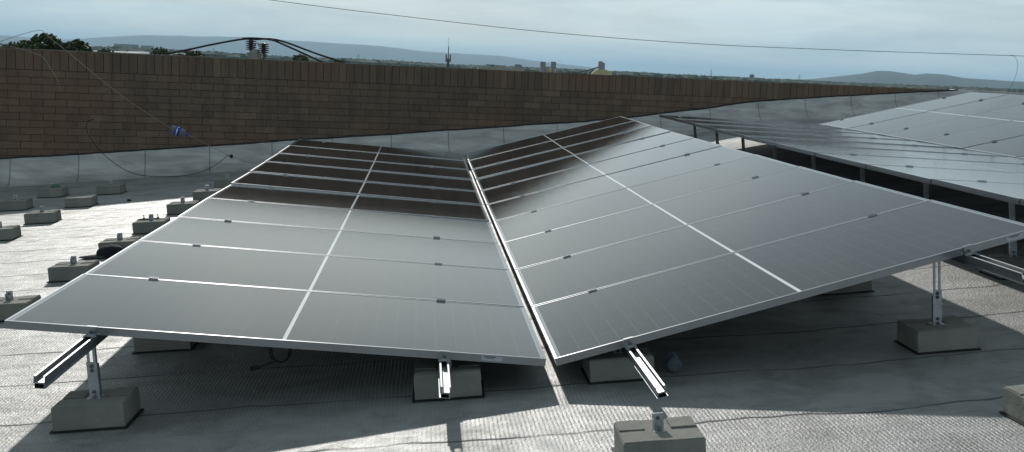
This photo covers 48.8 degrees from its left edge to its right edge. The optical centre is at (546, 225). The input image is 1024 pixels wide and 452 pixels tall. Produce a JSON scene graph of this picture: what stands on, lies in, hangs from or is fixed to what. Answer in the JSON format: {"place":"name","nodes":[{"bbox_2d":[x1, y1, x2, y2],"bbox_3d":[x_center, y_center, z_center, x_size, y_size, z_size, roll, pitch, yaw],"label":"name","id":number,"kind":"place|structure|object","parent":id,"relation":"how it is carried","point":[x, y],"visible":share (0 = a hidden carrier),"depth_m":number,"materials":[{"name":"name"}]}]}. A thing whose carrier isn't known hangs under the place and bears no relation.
{"place":"outdoors","nodes":[
{"label":"outdoors","id":0,"kind":"place"},
{"bbox_2d":[50,184,59,187],"bbox_3d":[-6.286,-0.511,14.427,0.119,0.046,0.105,-3,9,-6],"label":"plastic scrap","id":1,"kind":"object","parent":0,"point":[54,186],"visible":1,"depth_m":14.39,"materials":[{"name":"green plastic"}]},
{"bbox_2d":[94,51,200,55],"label":"warehouse","id":2,"kind":"structure","parent":0,"point":[136,52],"depth_m":214.28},
{"bbox_2d":[0,35,596,69],"bbox_3d":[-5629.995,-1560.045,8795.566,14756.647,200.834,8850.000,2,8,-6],"label":"hills","id":3,"kind":"structure","parent":0,"point":[353,51],"depth_m":10346.11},
{"bbox_2d":[0,0,1023,81],"label":"sky","id":4,"kind":"structure","parent":0,"point":[992,29],"materials":[{"name":"blue"}]},
{"bbox_2d":[576,61,611,74],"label":"storage dome","id":5,"kind":"structure","parent":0,"point":[601,69],"depth_m":1202.75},
{"bbox_2d":[272,0,1014,55],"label":"overhead wire","id":6,"kind":"object","parent":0,"point":[638,39],"visible":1,"depth_m":16.97,"materials":[{"name":"black metal"}]},
{"bbox_2d":[798,71,1023,88],"bbox_3d":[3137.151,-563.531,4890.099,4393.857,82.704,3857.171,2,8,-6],"label":"hills","id":7,"kind":"structure","parent":0,"point":[892,77],"depth_m":5203.58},
{"label":"ground","id":8,"kind":"structure","parent":0,"visible":0},
{"bbox_2d":[1,41,17,47],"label":"tree","id":9,"kind":"object","parent":8,"relation":"on","point":[10,44],"visible":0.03,"depth_m":63.18,"materials":[{"name":"green plant"}]},
{"bbox_2d":[11,33,93,51],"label":"tree","id":10,"kind":"object","parent":8,"relation":"on","point":[36,41],"visible":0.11,"depth_m":61.29,"materials":[{"name":"green plant"}]},
{"bbox_2d":[97,48,113,52],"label":"tree","id":11,"kind":"object","parent":8,"relation":"on","point":[105,50],"visible":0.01,"depth_m":64.86,"materials":[{"name":"green plant"}]},
{"bbox_2d":[114,44,153,48],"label":"factory","id":12,"kind":"structure","parent":8,"relation":"on","point":[134,46],"depth_m":2606.07,"materials":[{"name":"grey metal"}]},
{"bbox_2d":[149,46,169,54],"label":"tree","id":13,"kind":"object","parent":8,"relation":"on","point":[160,50],"visible":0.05,"depth_m":62.10,"materials":[{"name":"green plant"}]},
{"bbox_2d":[173,50,204,56],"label":"tree","id":14,"kind":"object","parent":8,"relation":"on","point":[191,53],"visible":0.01,"depth_m":62.41,"materials":[{"name":"green plant"}]},
{"bbox_2d":[246,40,268,58],"bbox_3d":[-8.906,-0.223,34.522,0.680,10.790,0.440,2,8,-6],"label":"utility pole","id":15,"kind":"object","parent":8,"relation":"on","point":[254,53],"visible":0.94,"depth_m":33.72,"materials":[{"name":"metal"}]},
{"bbox_2d":[159,38,253,54],"bbox_3d":[-12.174,-4.888,33.501,6.787,1.662,0.064,2,8,-6],"label":"power cable","id":16,"kind":"object","parent":15,"relation":"attached to","point":[205,46],"visible":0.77,"depth_m":33.62,"materials":[{"name":"black rubber"}]},
{"bbox_2d":[242,37,323,61],"bbox_3d":[-6.863,-4.817,34.084,4.562,1.538,0.064,2,8,-6],"label":"power cable","id":17,"kind":"object","parent":15,"relation":"attached to","point":[292,48],"visible":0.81,"depth_m":33.86,"materials":[{"name":"black rubber"}]},
{"bbox_2d":[254,38,345,62],"bbox_3d":[-6.213,-4.837,34.253,5.231,1.490,0.064,2,8,-6],"label":"power cable","id":18,"kind":"object","parent":15,"relation":"attached to","point":[306,50],"visible":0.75,"depth_m":34.05,"materials":[{"name":"black rubber"}]},
{"bbox_2d":[292,54,308,60],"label":"tree","id":19,"kind":"object","parent":8,"relation":"on","point":[299,57],"visible":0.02,"depth_m":62.96,"materials":[{"name":"green plant"}]},
{"bbox_2d":[445,45,450,67],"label":"telecom mast","id":20,"kind":"object","parent":8,"relation":"on","point":[447,61],"visible":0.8,"depth_m":300.55,"materials":[{"name":"metal"}]},
{"bbox_2d":[477,64,523,70],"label":"factory","id":21,"kind":"structure","parent":8,"relation":"on","point":[495,67],"depth_m":1175.87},
{"bbox_2d":[0,48,1023,187],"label":"brick building","id":22,"kind":"structure","parent":8,"relation":"on","point":[257,111],"depth_m":17.13,"materials":[{"name":"brown brick"}]},
{"bbox_2d":[0,46,60,91],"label":"string","id":23,"kind":"object","parent":22,"relation":"hanging from","point":[37,54],"visible":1,"depth_m":15.36,"materials":[{"name":"plastic"}]},
{"bbox_2d":[0,30,259,164],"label":"string","id":24,"kind":"object","parent":22,"relation":"hanging from","point":[123,96],"visible":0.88,"depth_m":15.33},
{"bbox_2d":[170,125,187,136],"bbox_3d":[-5.043,-1.285,15.483,0.233,0.129,0.129,19,6,-8],"label":"plastic bottle","id":25,"kind":"object","parent":24,"relation":"on","point":[177,131],"visible":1,"depth_m":15.43,"materials":[{"name":"grey"}]},
{"bbox_2d":[0,119,1023,451],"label":"roof membrane","id":26,"kind":"object","parent":22,"relation":"on","point":[832,373],"visible":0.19,"depth_m":5.26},
{"bbox_2d":[0,221,22,240],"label":"ballast block","id":27,"kind":"object","parent":26,"relation":"on","point":[11,232],"depth_m":10.82,"materials":[{"name":"concrete"}]},
{"bbox_2d":[0,195,32,210],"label":"ballast block","id":28,"kind":"object","parent":26,"relation":"on","point":[15,203],"depth_m":13.13,"materials":[{"name":"concrete"}]},
{"bbox_2d":[0,291,40,321],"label":"ballast block","id":29,"kind":"object","parent":26,"relation":"on","point":[10,305],"depth_m":7.17,"materials":[{"name":"concrete"}]},
{"bbox_2d":[23,206,61,224],"bbox_3d":[-5.373,-0.125,12.024,0.324,0.168,0.277,-3,9,-6],"label":"ballast block","id":30,"kind":"object","parent":26,"relation":"on","point":[41,216],"depth_m":11.91,"materials":[{"name":"concrete"}]},
{"bbox_2d":[37,183,69,197],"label":"ballast block","id":31,"kind":"object","parent":26,"relation":"on","point":[50,192],"depth_m":14.31,"materials":[{"name":"concrete"}]},
{"bbox_2d":[47,256,99,282],"bbox_3d":[-3.603,0.315,8.600,0.324,0.168,0.277,-3,8,-3],"label":"ballast block","id":32,"kind":"object","parent":26,"relation":"on","point":[72,269],"depth_m":8.48,"materials":[{"name":"concrete"}]},
{"bbox_2d":[64,195,98,207],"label":"ballast block","id":33,"kind":"object","parent":26,"relation":"on","point":[81,201],"depth_m":13.19,"materials":[{"name":"concrete"}]},
{"bbox_2d":[49,347,143,433],"bbox_3d":[-1.978,0.679,4.930,0.324,0.360,0.277,-3,8,-5],"label":"ballast block","id":34,"kind":"object","parent":26,"relation":"on","point":[95,406],"depth_m":4.84,"materials":[{"name":"concrete"}]},
{"bbox_2d":[79,244,123,258],"bbox_3d":[-3.760,0.209,9.537,0.377,0.105,0.190,-4,9,-14],"label":"cap","id":35,"kind":"object","parent":26,"relation":"on","point":[108,251],"visible":0.92,"depth_m":9.48,"materials":[{"name":"black fabric"}]},
{"bbox_2d":[96,180,126,194],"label":"ballast block","id":36,"kind":"object","parent":26,"relation":"on","point":[110,188],"depth_m":14.38,"materials":[{"name":"concrete"}]},
{"bbox_2d":[98,233,141,248],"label":"ballast block","id":37,"kind":"object","parent":26,"relation":"on","point":[120,240],"depth_m":9.68,"materials":[{"name":"concrete"}]},
{"bbox_2d":[132,214,170,233],"bbox_3d":[-3.837,-0.029,10.954,0.324,0.168,0.277,-3,9,-5],"label":"ballast block","id":38,"kind":"object","parent":26,"relation":"on","point":[150,225],"depth_m":10.84,"materials":[{"name":"concrete"}]},
{"bbox_2d":[137,214,159,219],"bbox_3d":[-3.889,-0.085,11.014,0.205,0.048,0.028,-3,9,-6],"label":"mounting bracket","id":39,"kind":"object","parent":38,"relation":"on","point":[148,218],"visible":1,"depth_m":11.01,"materials":[{"name":"silver metal"}]},
{"bbox_2d":[86,119,229,176],"bbox_3d":[-5.548,-1.058,15.677,2.316,0.703,0.595,5,8,18],"label":"cable","id":40,"kind":"object","parent":26,"relation":"on","point":[145,175],"visible":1,"depth_m":15.59,"materials":[{"name":"black rubber"}]},
{"bbox_2d":[132,338,198,353],"bbox_3d":[-2.122,0.493,6.277,0.324,0.359,0.277,-3,8,-4],"label":"ballast block","id":41,"kind":"object","parent":26,"relation":"on","point":[144,345],"depth_m":6.17,"materials":[{"name":"concrete"}]},
{"bbox_2d":[166,197,198,214],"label":"ballast block","id":42,"kind":"object","parent":26,"relation":"on","point":[178,207],"depth_m":12.17,"materials":[{"name":"concrete"}]},
{"bbox_2d":[192,185,221,200],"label":"ballast block","id":43,"kind":"object","parent":26,"relation":"on","point":[201,194],"depth_m":13.28,"materials":[{"name":"concrete"}]},
{"bbox_2d":[213,174,239,188],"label":"ballast block","id":44,"kind":"object","parent":26,"relation":"on","point":[226,181],"depth_m":14.52,"materials":[{"name":"concrete"}]},
{"bbox_2d":[412,360,484,401],"bbox_3d":[-0.455,0.674,5.162,0.324,0.169,0.277,-3,8,-5],"label":"ballast block","id":45,"kind":"object","parent":26,"relation":"on","point":[466,381],"depth_m":5.05,"materials":[{"name":"concrete"}]},
{"bbox_2d":[429,150,450,398],"bbox_3d":[-1.058,-0.196,10.563,0.055,0.142,12.042,2,8,-6],"label":"mounting rail","id":46,"kind":"object","parent":45,"relation":"on","point":[443,360],"visible":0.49,"depth_m":4.94,"materials":[{"name":"metal"}]},
{"bbox_2d":[4,274,545,370],"bbox_3d":[-1.239,0.529,5.563,2.355,0.202,1.135,5,7,-7],"label":"solar panel","id":47,"kind":"object","parent":46,"relation":"on","point":[289,319],"visible":1,"depth_m":5.38,"materials":[{"name":"glass"}]},
{"bbox_2d":[84,241,523,306],"bbox_3d":[-1.353,0.288,6.689,2.355,0.037,1.134,5,8,-7],"label":"solar panel","id":48,"kind":"object","parent":46,"relation":"on","point":[295,271],"visible":0.83,"depth_m":6.62,"materials":[{"name":"glass"}]},
{"bbox_2d":[138,217,508,269],"bbox_3d":[-1.476,0.128,7.826,2.355,0.037,1.134,5,7,-7],"label":"solar panel","id":49,"kind":"object","parent":46,"relation":"on","point":[264,237],"visible":0.84,"depth_m":7.76,"materials":[{"name":"glass"}]},
{"bbox_2d":[178,198,497,242],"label":"solar panel","id":50,"kind":"object","parent":46,"relation":"on","point":[323,218],"visible":0.85,"depth_m":8.91,"materials":[{"name":"glass"}]},
{"bbox_2d":[208,184,488,221],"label":"solar panel","id":51,"kind":"object","parent":46,"relation":"on","point":[363,203],"visible":0.86,"depth_m":10.03,"materials":[{"name":"glass"}]},
{"bbox_2d":[266,153,471,179],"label":"solar panel","id":52,"kind":"object","parent":46,"relation":"on","point":[374,166],"visible":0.87,"depth_m":13.42,"materials":[{"name":"glass"}]},
{"bbox_2d":[278,145,467,169],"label":"solar panel","id":53,"kind":"object","parent":46,"relation":"on","point":[377,157],"visible":0.9,"depth_m":14.58,"materials":[{"name":"glass"}]},
{"bbox_2d":[290,139,464,160],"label":"solar panel","id":54,"kind":"object","parent":46,"relation":"on","point":[381,149],"visible":0.89,"depth_m":15.72,"materials":[{"name":"glass"}]},
{"bbox_2d":[580,343,653,383],"bbox_3d":[0.332,0.617,5.320,0.324,0.169,0.277,-3,8,-5],"label":"ballast block","id":55,"kind":"object","parent":26,"relation":"on","point":[615,366],"depth_m":5.20,"materials":[{"name":"concrete"}]},
{"bbox_2d":[611,412,705,451],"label":"ballast block","id":56,"kind":"object","parent":26,"relation":"on","point":[657,433],"depth_m":4.11,"materials":[{"name":"concrete"}]},
{"bbox_2d":[664,351,681,372],"bbox_3d":[0.605,0.647,5.433,0.072,0.072,0.274,2,4,2],"label":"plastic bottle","id":57,"kind":"object","parent":26,"relation":"on","point":[673,361],"visible":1,"depth_m":5.30,"materials":[{"name":"plastic"}]},
{"bbox_2d":[693,125,696,137],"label":"ballast block","id":58,"kind":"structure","parent":26,"relation":"on","point":[695,133],"depth_m":15.64,"materials":[{"name":"concrete"}]},
{"bbox_2d":[679,115,986,181],"bbox_3d":[2.554,-0.734,10.768,0.052,0.120,12.052,2,8,-6],"label":"mounting rail","id":59,"kind":"object","parent":58,"relation":"on","point":[850,153],"visible":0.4,"depth_m":9.79,"materials":[{"name":"metal"}]},
{"bbox_2d":[659,115,841,128],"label":"solar panel","id":60,"kind":"object","parent":59,"relation":"on","point":[672,117],"visible":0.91,"depth_m":16.04,"materials":[{"name":"glass"}]},
{"bbox_2d":[695,124,907,139],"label":"solar panel","id":61,"kind":"object","parent":59,"relation":"on","point":[757,129],"visible":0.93,"depth_m":13.76,"materials":[{"name":"glass"}]},
{"bbox_2d":[744,136,1003,155],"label":"solar panel","id":62,"kind":"object","parent":59,"relation":"on","point":[773,141],"visible":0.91,"depth_m":11.50,"materials":[{"name":"glass"}]},
{"bbox_2d":[776,143,1023,163],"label":"solar panel","id":63,"kind":"object","parent":59,"relation":"on","point":[812,150],"visible":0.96,"depth_m":10.41,"materials":[{"name":"glass"}]},
{"bbox_2d":[816,153,1023,172],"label":"solar panel","id":64,"kind":"object","parent":59,"relation":"on","point":[861,161],"visible":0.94,"depth_m":9.27,"materials":[{"name":"glass"}]},
{"bbox_2d":[931,179,1023,204],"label":"solar panel","id":65,"kind":"object","parent":59,"relation":"on","point":[1013,193],"visible":1,"depth_m":7.02,"materials":[{"name":"glass"}]},
{"bbox_2d":[715,131,718,143],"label":"support post","id":66,"kind":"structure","parent":26,"relation":"on","point":[717,137],"depth_m":14.41,"materials":[{"name":"metal"}]},
{"bbox_2d":[741,138,745,151],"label":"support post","id":67,"kind":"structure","parent":26,"relation":"on","point":[743,143],"depth_m":13.18,"materials":[{"name":"metal"}]},
{"bbox_2d":[773,146,776,159],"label":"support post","id":68,"kind":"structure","parent":26,"relation":"on","point":[774,153],"depth_m":11.95,"materials":[{"name":"metal"}]},
{"bbox_2d":[811,155,815,169],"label":"ballast block","id":69,"kind":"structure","parent":26,"relation":"on","point":[813,162],"depth_m":10.72,"materials":[{"name":"concrete"}]},
{"bbox_2d":[821,280,874,295],"bbox_3d":[1.803,0.164,6.948,0.324,0.464,0.277,-4,8,-5],"label":"ballast block","id":70,"kind":"object","parent":26,"relation":"on","point":[866,286],"depth_m":6.86,"materials":[{"name":"concrete"}]},
{"bbox_2d":[860,167,864,182],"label":"ballast block","id":71,"kind":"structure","parent":26,"relation":"on","point":[862,173],"depth_m":9.49,"materials":[{"name":"concrete"}]},
{"bbox_2d":[782,121,1023,163],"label":"mounting rail","id":72,"kind":"object","parent":26,"relation":"on","point":[874,137],"visible":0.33,"depth_m":13.35,"materials":[{"name":"metal"}]},
{"bbox_2d":[676,119,871,133],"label":"solar panel","id":73,"kind":"object","parent":72,"relation":"on","point":[689,121],"visible":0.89,"depth_m":14.90,"materials":[{"name":"glass"}]},
{"bbox_2d":[717,129,953,147],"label":"solar panel","id":74,"kind":"object","parent":72,"relation":"on","point":[738,133],"visible":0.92,"depth_m":12.62,"materials":[{"name":"glass"}]},
{"bbox_2d":[866,164,1023,183],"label":"solar panel","id":75,"kind":"object","parent":72,"relation":"on","point":[927,175],"visible":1,"depth_m":8.14,"materials":[{"name":"glass"}]},
{"bbox_2d":[923,183,928,198],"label":"ballast block","id":76,"kind":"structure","parent":26,"relation":"on","point":[926,190],"depth_m":8.26,"materials":[{"name":"concrete"}]},
{"bbox_2d":[894,261,981,354],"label":"ballast block","id":77,"kind":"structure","parent":26,"relation":"on","point":[937,332],"depth_m":5.47,"materials":[{"name":"concrete"}]},
{"bbox_2d":[596,121,1023,284],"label":"mounting rail","id":78,"kind":"object","parent":77,"relation":"on","point":[970,257],"visible":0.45,"depth_m":5.09,"materials":[{"name":"metal"}]},
{"bbox_2d":[978,203,1023,279],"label":"ballast block","id":79,"kind":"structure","parent":26,"relation":"on","point":[1014,257],"depth_m":7.03,"materials":[{"name":"concrete"}]},
{"bbox_2d":[999,384,1023,425],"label":"ballast block","id":80,"kind":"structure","parent":26,"relation":"on","point":[1013,402],"depth_m":4.44,"materials":[{"name":"concrete"}]},
{"bbox_3d":[4.972,-0.721,11.006,0.065,0.151,11.901,-12,9,-4],"label":"rail","id":81,"kind":"object","parent":26,"relation":"on","visible":0},
{"bbox_2d":[820,92,1007,128],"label":"solar panel","id":82,"kind":"object","parent":81,"relation":"on","point":[906,110],"visible":0.77,"depth_m":16.22,"materials":[{"name":"glass"}]},
{"bbox_2d":[847,94,1023,134],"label":"solar panel","id":83,"kind":"object","parent":81,"relation":"on","point":[942,114],"visible":0.78,"depth_m":15.12,"materials":[{"name":"glass"}]},
{"bbox_2d":[879,103,1023,140],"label":"solar panel","id":84,"kind":"object","parent":81,"relation":"on","point":[967,122],"visible":0.74,"depth_m":13.99,"materials":[{"name":"glass"}]},
{"bbox_2d":[962,135,1023,157],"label":"solar panel","id":85,"kind":"object","parent":81,"relation":"on","point":[1012,147],"visible":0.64,"depth_m":11.81,"materials":[{"name":"glass"}]},
{"bbox_3d":[6.531,-1.061,11.125,0.065,0.151,11.901,-12,9,-4],"label":"rail","id":86,"kind":"object","parent":26,"relation":"on","visible":0},
{"bbox_2d":[917,118,1023,148],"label":"solar panel","id":87,"kind":"object","parent":86,"relation":"on","point":[985,134],"visible":0.72,"depth_m":12.85,"materials":[{"name":"glass"}]},
{"bbox_2d":[0,43,1023,91],"bbox_3d":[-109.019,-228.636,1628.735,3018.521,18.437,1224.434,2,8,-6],"label":"woodland","id":88,"kind":"object","parent":8,"relation":"on","point":[279,57],"visible":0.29,"depth_m":1422.47,"materials":[{"name":"green plant"}]},
{"bbox_2d":[540,62,555,71],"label":"silo plant","id":89,"kind":"object","parent":8,"relation":"on","point":[544,68],"visible":0.65,"depth_m":1196.95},
{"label":"ballast block","id":90,"kind":"object","parent":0,"visible":0},
{"bbox_2d":[33,140,325,388],"bbox_3d":[-2.560,-0.305,10.273,0.055,0.139,12.262,2,8,-6],"label":"mounting rail","id":91,"kind":"object","parent":90,"relation":"on","point":[50,373],"visible":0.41,"depth_m":4.59,"materials":[{"name":"metal"}]},
{"bbox_2d":[231,172,481,204],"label":"solar panel","id":92,"kind":"object","parent":91,"relation":"on","point":[256,179],"visible":0.88,"depth_m":11.14,"materials":[{"name":"glass"}]},
{"bbox_2d":[250,161,476,190],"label":"solar panel","id":93,"kind":"object","parent":91,"relation":"on","point":[362,175],"visible":0.88,"depth_m":12.29,"materials":[{"name":"glass"}]},
{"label":"ballast block","id":94,"kind":"object","parent":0,"visible":0},
{"bbox_2d":[487,147,667,398],"bbox_3d":[-0.196,-0.229,10.539,0.073,0.146,12.262,2,8,-6],"label":"mounting rail","id":95,"kind":"object","parent":94,"relation":"on","point":[649,375],"visible":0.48,"depth_m":4.87,"materials":[{"name":"metal"}]},
{"bbox_2d":[466,116,634,160],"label":"solar panel","id":96,"kind":"object","parent":95,"relation":"on","point":[545,138],"visible":0.91,"depth_m":15.95,"materials":[{"name":"glass"}]},
{"bbox_2d":[468,121,650,169],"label":"solar panel","id":97,"kind":"object","parent":95,"relation":"on","point":[551,145],"visible":0.84,"depth_m":14.80,"materials":[{"name":"glass"}]},
{"bbox_2d":[472,126,670,178],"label":"solar panel","id":98,"kind":"object","parent":95,"relation":"on","point":[547,156],"visible":0.95,"depth_m":13.65,"materials":[{"name":"glass"}]},
{"bbox_2d":[476,132,692,190],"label":"solar panel","id":99,"kind":"object","parent":95,"relation":"on","point":[558,165],"visible":0.91,"depth_m":12.53,"materials":[{"name":"glass"}]},
{"bbox_2d":[481,138,721,205],"bbox_3d":[0.503,-0.557,11.458,2.355,0.038,1.134,-14,9,-4],"label":"solar panel","id":100,"kind":"object","parent":95,"relation":"on","point":[588,171],"visible":0.9,"depth_m":11.40,"materials":[{"name":"glass"}]},
{"bbox_2d":[487,146,754,221],"bbox_3d":[0.626,-0.392,10.322,2.355,0.035,1.134,-14,9,-4],"label":"solar panel","id":101,"kind":"object","parent":95,"relation":"on","point":[540,200],"visible":0.9,"depth_m":10.28,"materials":[{"name":"glass"}]},
{"bbox_2d":[494,154,797,244],"bbox_3d":[0.748,-0.230,9.187,2.355,0.035,1.134,-14,10,-4],"label":"solar panel","id":102,"kind":"object","parent":95,"relation":"on","point":[620,200],"visible":0.88,"depth_m":9.14,"materials":[{"name":"glass"}]},
{"bbox_2d":[503,166,852,272],"bbox_3d":[0.871,-0.070,8.050,2.355,0.037,1.134,-14,9,-4],"label":"solar panel","id":103,"kind":"object","parent":95,"relation":"on","point":[573,239],"visible":0.88,"depth_m":7.99,"materials":[{"name":"glass"}]},
{"bbox_2d":[515,180,928,310],"bbox_3d":[0.993,0.089,6.914,2.355,0.037,1.134,-15,9,-4],"label":"solar panel","id":104,"kind":"object","parent":95,"relation":"on","point":[622,262],"visible":0.88,"depth_m":6.84,"materials":[{"name":"glass"}]},
{"bbox_2d":[532,200,1023,365],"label":"solar panel","id":105,"kind":"object","parent":95,"relation":"on","point":[701,293],"visible":1,"depth_m":5.63,"materials":[{"name":"glass"}]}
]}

